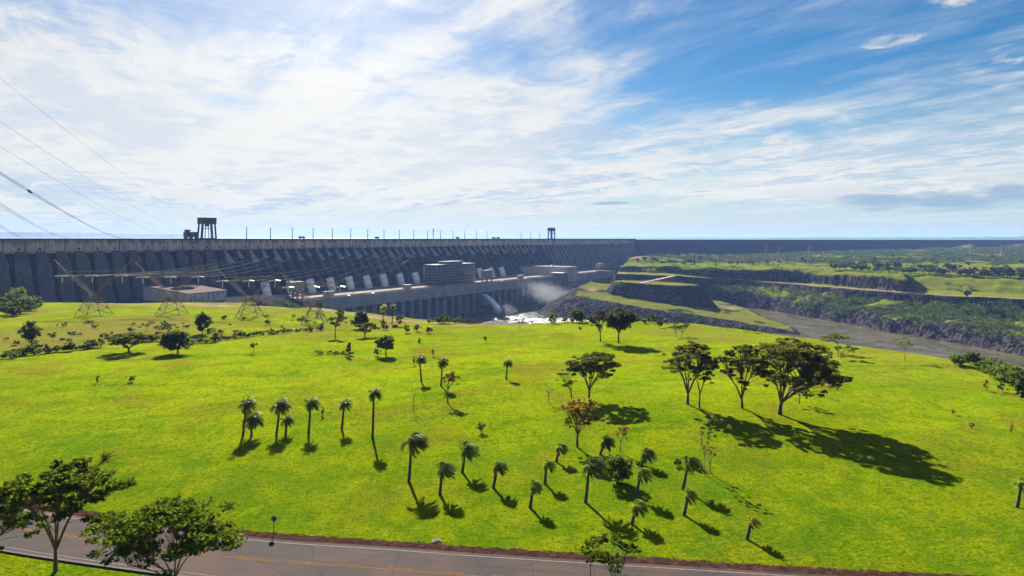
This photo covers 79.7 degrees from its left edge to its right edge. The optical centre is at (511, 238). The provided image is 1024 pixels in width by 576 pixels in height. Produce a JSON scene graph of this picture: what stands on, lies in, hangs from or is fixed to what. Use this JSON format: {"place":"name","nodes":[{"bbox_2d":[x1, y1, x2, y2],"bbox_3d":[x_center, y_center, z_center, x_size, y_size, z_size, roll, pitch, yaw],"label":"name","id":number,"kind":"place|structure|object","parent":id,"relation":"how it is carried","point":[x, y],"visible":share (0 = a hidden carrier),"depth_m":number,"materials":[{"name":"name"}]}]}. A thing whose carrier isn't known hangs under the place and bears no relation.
{"place":"outdoors","nodes":[
{"label":"outdoors","id":0,"kind":"place"},
{"bbox_2d":[0,171,122,238],"bbox_3d":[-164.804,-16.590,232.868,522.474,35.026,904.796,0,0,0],"label":"power line","id":1,"kind":"object","parent":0,"point":[29,191],"visible":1,"depth_m":157.94,"materials":[{"name":"metal"}]},
{"bbox_2d":[183,230,198,238],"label":"winch house","id":2,"kind":"structure","parent":0,"point":[191,235],"depth_m":734.30,"materials":[{"name":"metal"}]},
{"bbox_2d":[0,504,836,575],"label":"road","id":3,"kind":"structure","parent":0,"point":[475,564],"depth_m":71.90,"materials":[{"name":"asphalt"}]},
{"bbox_2d":[0,549,187,575],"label":"kerb","id":4,"kind":"structure","parent":3,"relation":"on","point":[80,562],"depth_m":71.21,"materials":[{"name":"concrete"}]},
{"bbox_2d":[7,547,213,575],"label":"edge line","id":5,"kind":"object","parent":3,"relation":"on","point":[100,561],"visible":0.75,"depth_m":72.25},
{"bbox_2d":[20,529,474,575],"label":"line","id":6,"kind":"object","parent":3,"relation":"on","point":[289,562],"visible":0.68,"depth_m":71.45,"materials":[{"name":"paint"}]},
{"bbox_2d":[20,527,497,575],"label":"line","id":7,"kind":"object","parent":3,"relation":"on","point":[295,561],"visible":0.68,"depth_m":71.89,"materials":[{"name":"paint"}]},
{"bbox_2d":[24,510,789,575],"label":"edge line","id":8,"kind":"object","parent":3,"relation":"on","point":[494,557],"visible":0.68,"depth_m":72.86,"materials":[{"name":"paint"}]},
{"bbox_2d":[0,238,941,239],"bbox_3d":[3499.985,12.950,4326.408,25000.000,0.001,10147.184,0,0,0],"label":"reservoir","id":9,"kind":"object","parent":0,"point":[428,238],"visible":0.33,"depth_m":4846.23,"materials":[{"name":"liquid"}]},
{"bbox_2d":[0,243,1023,575],"bbox_3d":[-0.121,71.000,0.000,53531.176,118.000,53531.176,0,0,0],"label":"ground","id":10,"kind":"structure","parent":0,"point":[884,463],"depth_m":123.18,"materials":[{"name":"plant"}]},
{"bbox_2d":[0,301,19,313],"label":"broadleaf tree","id":11,"kind":"object","parent":10,"relation":"on","point":[3,307],"visible":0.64,"depth_m":355.62,"materials":[{"name":"green plant"}]},
{"bbox_2d":[7,306,23,315],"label":"broadleaf tree","id":12,"kind":"object","parent":10,"relation":"on","point":[13,310],"visible":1,"depth_m":345.24,"materials":[{"name":"green plant"}]},
{"bbox_2d":[4,286,29,302],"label":"broadleaf tree","id":13,"kind":"object","parent":10,"relation":"on","point":[15,291],"visible":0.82,"depth_m":406.41,"materials":[{"name":"green plant"}]},
{"bbox_2d":[0,498,48,550],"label":"foreground tree","id":14,"kind":"object","parent":10,"relation":"on","point":[6,510],"visible":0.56,"depth_m":68.86,"materials":[{"name":"green plant"}]},
{"bbox_2d":[15,296,38,313],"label":"broadleaf tree","id":15,"kind":"object","parent":10,"relation":"on","point":[25,301],"visible":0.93,"depth_m":362.66,"materials":[{"name":"green plant"}]},
{"bbox_2d":[17,320,43,346],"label":"broadleaf tree","id":16,"kind":"object","parent":10,"relation":"on","point":[31,332],"visible":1,"depth_m":223.56,"materials":[{"name":"green plant"}]},
{"bbox_2d":[26,295,43,309],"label":"broadleaf tree","id":17,"kind":"object","parent":10,"relation":"on","point":[40,304],"visible":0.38,"depth_m":394.71,"materials":[{"name":"green plant"}]},
{"bbox_2d":[0,457,138,572],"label":"foreground tree","id":18,"kind":"object","parent":10,"relation":"on","point":[60,481],"visible":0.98,"depth_m":68.32,"materials":[{"name":"green plant"}]},
{"bbox_2d":[54,259,132,316],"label":"transmission pylon","id":19,"kind":"object","parent":10,"relation":"on","point":[94,294],"visible":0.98,"depth_m":343.30,"materials":[{"name":"metal"}]},
{"bbox_2d":[99,448,120,459],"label":"spiky plant","id":20,"kind":"object","parent":10,"relation":"on","point":[106,456],"visible":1,"depth_m":104.95,"materials":[{"name":"green plant"}]},
{"bbox_2d":[104,331,151,351],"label":"broadleaf tree","id":21,"kind":"object","parent":10,"relation":"on","point":[123,339],"visible":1,"depth_m":210.22,"materials":[{"name":"green plant"}]},
{"bbox_2d":[78,491,248,575],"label":"foreground tree","id":22,"kind":"object","parent":10,"relation":"on","point":[141,527],"visible":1,"depth_m":63.84,"materials":[{"name":"green plant"}]},
{"bbox_2d":[135,262,204,315],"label":"transmission pylon","id":23,"kind":"object","parent":10,"relation":"on","point":[175,293],"visible":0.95,"depth_m":358.32,"materials":[{"name":"metal"}]},
{"bbox_2d":[156,329,195,353],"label":"broadleaf tree","id":24,"kind":"object","parent":10,"relation":"on","point":[174,339],"visible":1,"depth_m":207.31,"materials":[{"name":"green plant"}]},
{"bbox_2d":[141,282,227,302],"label":"shed","id":25,"kind":"structure","parent":10,"relation":"on","point":[187,292],"depth_m":628.19,"materials":[{"name":"metal"}]},
{"bbox_2d":[194,311,213,332],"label":"broadleaf tree","id":26,"kind":"object","parent":10,"relation":"on","point":[202,317],"visible":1,"depth_m":259.44,"materials":[{"name":"green plant"}]},
{"bbox_2d":[238,395,256,435],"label":"palm tree","id":27,"kind":"object","parent":10,"relation":"on","point":[245,405],"visible":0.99,"depth_m":117.71,"materials":[{"name":"green plant"}]},
{"bbox_2d":[215,266,282,317],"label":"transmission pylon","id":28,"kind":"object","parent":10,"relation":"on","point":[245,300],"visible":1,"depth_m":344.56,"materials":[{"name":"metal"}]},
{"bbox_2d":[241,411,263,436],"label":"palm tree","id":29,"kind":"object","parent":10,"relation":"on","point":[253,420],"visible":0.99,"depth_m":116.67,"materials":[{"name":"green plant"}]},
{"bbox_2d":[269,396,291,432],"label":"palm tree","id":30,"kind":"object","parent":10,"relation":"on","point":[281,406],"visible":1,"depth_m":118.95,"materials":[{"name":"green plant"}]},
{"bbox_2d":[279,413,295,433],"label":"palm tree","id":31,"kind":"object","parent":10,"relation":"on","point":[287,421],"visible":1,"depth_m":118.75,"materials":[{"name":"green plant"}]},
{"bbox_2d":[303,396,320,432],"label":"palm tree","id":32,"kind":"object","parent":10,"relation":"on","point":[310,404],"visible":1,"depth_m":119.54,"materials":[{"name":"green plant"}]},
{"bbox_2d":[280,272,346,324],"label":"transmission pylon","id":33,"kind":"object","parent":10,"relation":"on","point":[311,305],"visible":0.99,"depth_m":304.71,"materials":[{"name":"metal"}]},
{"bbox_2d":[0,239,639,302],"bbox_3d":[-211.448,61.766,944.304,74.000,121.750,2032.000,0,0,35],"label":"concrete dam","id":34,"kind":"structure","parent":10,"relation":"on","point":[32,267],"depth_m":784.83,"materials":[{"name":"concrete"}]},
{"bbox_2d":[197,217,216,238],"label":"gantry crane","id":35,"kind":"object","parent":34,"relation":"on","point":[202,221],"visible":0.95,"depth_m":750.25,"materials":[{"name":"metal"}]},
{"bbox_2d":[327,313,347,336],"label":"broadleaf tree","id":36,"kind":"object","parent":10,"relation":"on","point":[341,316],"visible":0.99,"depth_m":251.55,"materials":[{"name":"green plant"}]},
{"bbox_2d":[339,398,352,429],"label":"palm tree","id":37,"kind":"object","parent":10,"relation":"on","point":[346,404],"visible":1,"depth_m":121.77,"materials":[{"name":"green plant"}]},
{"bbox_2d":[350,310,369,324],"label":"broadleaf tree","id":38,"kind":"object","parent":10,"relation":"on","point":[360,317],"visible":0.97,"depth_m":280.05,"materials":[{"name":"green plant"}]},
{"bbox_2d":[355,322,379,336],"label":"broadleaf tree","id":39,"kind":"object","parent":10,"relation":"on","point":[366,325],"visible":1,"depth_m":251.10,"materials":[{"name":"green plant"}]},
{"bbox_2d":[368,387,381,438],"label":"palm tree","id":40,"kind":"object","parent":10,"relation":"on","point":[374,392],"visible":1,"depth_m":115.80,"materials":[{"name":"green plant"}]},
{"bbox_2d":[374,334,394,355],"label":"broadleaf tree","id":41,"kind":"object","parent":10,"relation":"on","point":[385,342],"visible":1,"depth_m":204.91,"materials":[{"name":"green plant"}]},
{"bbox_2d":[400,431,429,481],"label":"palm tree","id":42,"kind":"object","parent":10,"relation":"on","point":[415,442],"visible":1,"depth_m":95.07,"materials":[{"name":"green plant"}]},
{"bbox_2d":[415,354,426,381],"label":"palm tree","id":43,"kind":"object","parent":10,"relation":"on","point":[420,360],"visible":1,"depth_m":164.87,"materials":[{"name":"green plant"}]},
{"bbox_2d":[436,357,449,385],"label":"palm tree","id":44,"kind":"object","parent":10,"relation":"on","point":[443,363],"visible":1,"depth_m":158.18,"materials":[{"name":"green plant"}]},
{"bbox_2d":[272,269,614,319],"bbox_3d":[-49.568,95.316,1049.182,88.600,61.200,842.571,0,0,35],"label":"powerhouse","id":45,"kind":"structure","parent":10,"relation":"on","point":[419,301],"depth_m":917.00,"materials":[{"name":"concrete"}]},
{"bbox_2d":[260,281,271,295],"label":"penstock","id":46,"kind":"object","parent":45,"relation":"on","point":[266,289],"visible":0.69,"depth_m":742.99,"materials":[{"name":"white paint"}]},
{"bbox_2d":[286,281,304,299],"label":"gantry crane","id":47,"kind":"object","parent":45,"relation":"on","point":[293,290],"visible":0.69,"depth_m":707.37,"materials":[{"name":"white metal"}]},
{"bbox_2d":[306,278,318,293],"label":"penstock","id":48,"kind":"object","parent":45,"relation":"on","point":[310,290],"visible":0.8,"depth_m":795.58,"materials":[{"name":"white paint"}]},
{"bbox_2d":[326,277,337,291],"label":"penstock","id":49,"kind":"object","parent":45,"relation":"on","point":[330,280],"visible":0.73,"depth_m":821.96,"materials":[{"name":"white paint"}]},
{"bbox_2d":[345,276,357,289],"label":"penstock","id":50,"kind":"object","parent":45,"relation":"on","point":[351,286],"visible":0.96,"depth_m":847.43,"materials":[{"name":"white paint"}]},
{"bbox_2d":[363,275,372,288],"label":"penstock","id":51,"kind":"object","parent":45,"relation":"on","point":[367,283],"visible":0.95,"depth_m":873.15,"materials":[{"name":"white paint"}]},
{"bbox_2d":[380,274,390,286],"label":"penstock","id":52,"kind":"object","parent":45,"relation":"on","point":[384,280],"visible":0.94,"depth_m":899.10,"materials":[{"name":"white paint"}]},
{"bbox_2d":[396,273,404,285],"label":"penstock","id":53,"kind":"object","parent":45,"relation":"on","point":[400,279],"visible":0.93,"depth_m":926.28,"materials":[{"name":"white paint"}]},
{"bbox_2d":[412,272,421,284],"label":"penstock","id":54,"kind":"object","parent":45,"relation":"on","point":[415,276],"visible":0.98,"depth_m":953.39,"materials":[{"name":"white paint"}]},
{"bbox_2d":[423,259,475,284],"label":"office block","id":55,"kind":"structure","parent":45,"relation":"on","point":[445,272],"depth_m":957.84,"materials":[{"name":"concrete"}]},
{"bbox_2d":[481,270,492,282],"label":"gantry crane","id":56,"kind":"object","parent":45,"relation":"on","point":[486,273],"visible":0.94,"depth_m":991.95,"materials":[{"name":"grey metal"}]},
{"bbox_2d":[482,294,501,314],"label":"water jet","id":57,"kind":"object","parent":45,"relation":"attached to","point":[496,306],"visible":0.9,"depth_m":944.23,"materials":[{"name":"white"}]},
{"bbox_2d":[435,461,456,494],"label":"palm tree","id":58,"kind":"object","parent":10,"relation":"on","point":[445,470],"visible":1,"depth_m":90.65,"materials":[{"name":"green plant"}]},
{"bbox_2d":[440,371,460,402],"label":"flowering tree","id":59,"kind":"object","parent":10,"relation":"on","point":[451,374],"visible":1,"depth_m":142.52,"materials":[{"name":"brown plant"}]},
{"bbox_2d":[457,441,480,472],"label":"palm tree","id":60,"kind":"object","parent":10,"relation":"on","point":[468,452],"visible":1,"depth_m":99.10,"materials":[{"name":"green plant"}]},
{"bbox_2d":[492,461,509,488],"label":"palm tree","id":61,"kind":"object","parent":10,"relation":"on","point":[500,467],"visible":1,"depth_m":92.93,"materials":[{"name":"green plant"}]},
{"bbox_2d":[502,358,512,378],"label":"palm tree","id":62,"kind":"object","parent":10,"relation":"on","point":[507,363],"visible":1,"depth_m":166.91,"materials":[{"name":"green plant"}]},
{"bbox_2d":[528,479,542,507],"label":"palm tree","id":63,"kind":"object","parent":10,"relation":"on","point":[535,485],"visible":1,"depth_m":86.23,"materials":[{"name":"green plant"}]},
{"bbox_2d":[518,265,578,297],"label":"assembly hall","id":64,"kind":"structure","parent":10,"relation":"on","point":[565,278],"depth_m":1180.58,"materials":[{"name":"concrete"}]},
{"bbox_2d":[543,459,556,483],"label":"palm tree","id":65,"kind":"object","parent":10,"relation":"on","point":[550,464],"visible":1,"depth_m":94.69,"materials":[{"name":"green plant"}]},
{"bbox_2d":[555,442,568,461],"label":"palm tree","id":66,"kind":"object","parent":10,"relation":"on","point":[562,447],"visible":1,"depth_m":104.05,"materials":[{"name":"green plant"}]},
{"bbox_2d":[556,368,576,397],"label":"umbrella tree","id":67,"kind":"object","parent":10,"relation":"on","point":[568,381],"visible":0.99,"depth_m":146.72,"materials":[{"name":"green plant"}]},
{"bbox_2d":[567,309,585,319],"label":"broadleaf tree","id":68,"kind":"object","parent":10,"relation":"on","point":[577,313],"visible":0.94,"depth_m":310.09,"materials":[{"name":"green plant"}]},
{"bbox_2d":[559,398,600,446],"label":"flowering tree","id":69,"kind":"object","parent":10,"relation":"on","point":[575,409],"visible":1,"depth_m":111.26,"materials":[{"name":"orange plant"}]},
{"bbox_2d":[580,535,602,575],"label":"sapling","id":70,"kind":"object","parent":10,"relation":"on","point":[586,553],"visible":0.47,"depth_m":67.61,"materials":[{"name":"green plant"}]},
{"bbox_2d":[564,351,621,397],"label":"umbrella tree","id":71,"kind":"object","parent":10,"relation":"on","point":[584,365],"visible":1,"depth_m":143.85,"materials":[{"name":"green plant"}]},
{"bbox_2d":[582,456,609,502],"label":"palm tree","id":72,"kind":"object","parent":10,"relation":"on","point":[592,466],"visible":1,"depth_m":87.91,"materials":[{"name":"green plant"}]},
{"bbox_2d":[585,310,607,340],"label":"umbrella tree","id":73,"kind":"object","parent":10,"relation":"on","point":[598,316],"visible":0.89,"depth_m":242.34,"materials":[{"name":"green plant"}]},
{"bbox_2d":[598,435,616,454],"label":"palm tree","id":74,"kind":"object","parent":10,"relation":"on","point":[607,442],"visible":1,"depth_m":107.69,"materials":[{"name":"green plant"}]},
{"bbox_2d":[584,532,640,575],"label":"foreground tree","id":75,"kind":"object","parent":10,"relation":"on","point":[595,542],"visible":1,"depth_m":62.98,"materials":[{"name":"green plant"}]},
{"bbox_2d":[605,454,633,482],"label":"tree","id":76,"kind":"object","parent":10,"relation":"on","point":[618,469],"visible":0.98,"depth_m":94.84,"materials":[{"name":"green plant"}]},
{"bbox_2d":[611,426,629,451],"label":"flowering tree","id":77,"kind":"object","parent":10,"relation":"on","point":[623,429],"visible":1,"depth_m":108.92,"materials":[{"name":"orange plant"}]},
{"bbox_2d":[604,307,638,342],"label":"broadleaf tree","id":78,"kind":"object","parent":10,"relation":"on","point":[618,319],"visible":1,"depth_m":236.23,"materials":[{"name":"green plant"}]},
{"bbox_2d":[630,499,649,524],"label":"palm tree","id":79,"kind":"object","parent":10,"relation":"on","point":[638,507],"visible":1,"depth_m":81.15,"materials":[{"name":"green plant"}]},
{"bbox_2d":[633,466,653,497],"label":"palm tree","id":80,"kind":"object","parent":10,"relation":"on","point":[644,473],"visible":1,"depth_m":89.86,"materials":[{"name":"green plant"}]},
{"bbox_2d":[639,447,656,466],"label":"palm tree","id":81,"kind":"object","parent":10,"relation":"on","point":[647,453],"visible":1,"depth_m":101.71,"materials":[{"name":"green plant"}]},
{"bbox_2d":[639,276,675,282],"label":"ramp road","id":82,"kind":"structure","parent":10,"relation":"on","point":[669,279],"depth_m":1063.68,"materials":[{"name":"concrete"}]},
{"bbox_2d":[562,279,796,333],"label":"island scrub","id":83,"kind":"object","parent":10,"relation":"on","point":[567,292],"visible":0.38,"depth_m":906.64,"materials":[{"name":"plant"}]},
{"bbox_2d":[660,340,719,404],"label":"umbrella tree","id":84,"kind":"object","parent":10,"relation":"on","point":[684,355],"visible":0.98,"depth_m":136.23,"materials":[{"name":"green plant"}]},
{"bbox_2d":[682,488,698,515],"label":"palm tree","id":85,"kind":"object","parent":10,"relation":"on","point":[690,494],"visible":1,"depth_m":83.98,"materials":[{"name":"green plant"}]},
{"bbox_2d":[681,455,702,489],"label":"palm tree","id":86,"kind":"object","parent":10,"relation":"on","point":[692,463],"visible":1,"depth_m":92.53,"materials":[{"name":"green plant"}]},
{"bbox_2d":[688,357,719,407],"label":"umbrella tree","id":87,"kind":"object","parent":10,"relation":"on","point":[694,368],"visible":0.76,"depth_m":134.66,"materials":[{"name":"green plant"}]},
{"bbox_2d":[700,423,716,474],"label":"sapling","id":88,"kind":"object","parent":10,"relation":"on","point":[709,432],"visible":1,"depth_m":98.51,"materials":[{"name":"green plant"}]},
{"bbox_2d":[713,343,768,407],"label":"umbrella tree","id":89,"kind":"object","parent":10,"relation":"on","point":[750,359],"visible":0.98,"depth_m":132.32,"materials":[{"name":"green plant"}]},
{"bbox_2d":[745,516,762,539],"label":"palm tree","id":90,"kind":"object","parent":10,"relation":"on","point":[753,521],"visible":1,"depth_m":77.30,"materials":[{"name":"green plant"}]},
{"bbox_2d":[751,337,853,414],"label":"umbrella tree","id":91,"kind":"object","parent":10,"relation":"on","point":[803,360],"visible":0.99,"depth_m":124.68,"materials":[{"name":"green plant"}]},
{"bbox_2d":[634,240,1023,255],"bbox_3d":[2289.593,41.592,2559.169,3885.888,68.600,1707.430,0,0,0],"label":"rockfill dam","id":92,"kind":"structure","parent":10,"relation":"on","point":[678,247],"depth_m":1969.05,"materials":[{"name":"stone"}]},
{"bbox_2d":[638,245,1023,264],"bbox_3d":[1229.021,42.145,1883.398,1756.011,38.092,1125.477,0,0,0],"label":"woodland","id":93,"kind":"object","parent":10,"relation":"on","point":[1008,251],"visible":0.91,"depth_m":1663.21,"materials":[{"name":"plant"}]},
{"bbox_2d":[819,333,851,352],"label":"umbrella tree","id":94,"kind":"object","parent":10,"relation":"on","point":[833,335],"visible":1,"depth_m":213.31,"materials":[{"name":"green plant"}]},
{"bbox_2d":[834,344,859,353],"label":"umbrella tree","id":95,"kind":"object","parent":10,"relation":"on","point":[848,346],"visible":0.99,"depth_m":201.07,"materials":[{"name":"green plant"}]},
{"bbox_2d":[697,283,1023,344],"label":"bank scrub","id":96,"kind":"object","parent":10,"relation":"on","point":[941,317],"depth_m":781.98,"materials":[{"name":"plant"}]},
{"bbox_2d":[709,284,1023,354],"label":"bank grass","id":97,"kind":"structure","parent":10,"relation":"on","point":[883,320],"depth_m":812.78,"materials":[{"name":"green plant"}]},
{"bbox_2d":[713,262,1023,290],"bbox_3d":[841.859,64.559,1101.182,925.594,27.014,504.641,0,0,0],"label":"plateau bushes","id":98,"kind":"object","parent":10,"relation":"on","point":[869,270],"visible":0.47,"depth_m":1095.51,"materials":[{"name":"plant"}]},
{"bbox_2d":[948,354,974,363],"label":"shrub","id":99,"kind":"object","parent":10,"relation":"on","point":[956,360],"visible":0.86,"depth_m":190.23,"materials":[{"name":"green plant"}]},
{"bbox_2d":[961,351,985,366],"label":"shrub","id":100,"kind":"object","parent":10,"relation":"on","point":[972,355],"visible":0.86,"depth_m":188.13,"materials":[{"name":"green plant"}]},
{"bbox_2d":[977,356,1012,376],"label":"tree","id":101,"kind":"object","parent":10,"relation":"on","point":[988,363],"visible":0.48,"depth_m":175.51,"materials":[{"name":"green plant"}]},
{"bbox_2d":[984,365,1016,381],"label":"tree","id":102,"kind":"object","parent":10,"relation":"on","point":[1001,368],"visible":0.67,"depth_m":169.40,"materials":[{"name":"green plant"}]},
{"bbox_2d":[999,266,1015,277],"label":"plateau tree","id":103,"kind":"object","parent":10,"relation":"on","point":[1007,270],"visible":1,"depth_m":920.48,"materials":[{"name":"green plant"}]},
{"bbox_2d":[1005,365,1023,383],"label":"shrub","id":104,"kind":"object","parent":10,"relation":"on","point":[1018,372],"visible":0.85,"depth_m":163.15,"materials":[{"name":"green plant"}]},
{"bbox_2d":[1011,476,1023,507],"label":"palm tree","id":105,"kind":"object","parent":10,"relation":"on","point":[1019,482],"visible":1,"depth_m":86.77,"materials":[{"name":"green plant"}]},
{"bbox_2d":[1014,379,1023,400],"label":"shrub","id":106,"kind":"object","parent":10,"relation":"on","point":[1019,387],"visible":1,"depth_m":147.24,"materials":[{"name":"green plant"}]},
{"bbox_2d":[0,232,1023,239],"bbox_3d":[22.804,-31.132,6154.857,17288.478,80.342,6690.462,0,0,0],"label":"hills","id":107,"kind":"structure","parent":0,"point":[56,235],"depth_m":7403.33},
{"bbox_2d":[0,0,1023,237],"label":"sky","id":108,"kind":"structure","parent":0,"point":[313,118],"materials":[{"name":"blue"}]},
{"bbox_2d":[432,302,1023,377],"bbox_3d":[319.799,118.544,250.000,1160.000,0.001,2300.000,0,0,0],"label":"river","id":109,"kind":"structure","parent":0,"point":[812,328],"depth_m":763.76,"materials":[{"name":"liquid"}]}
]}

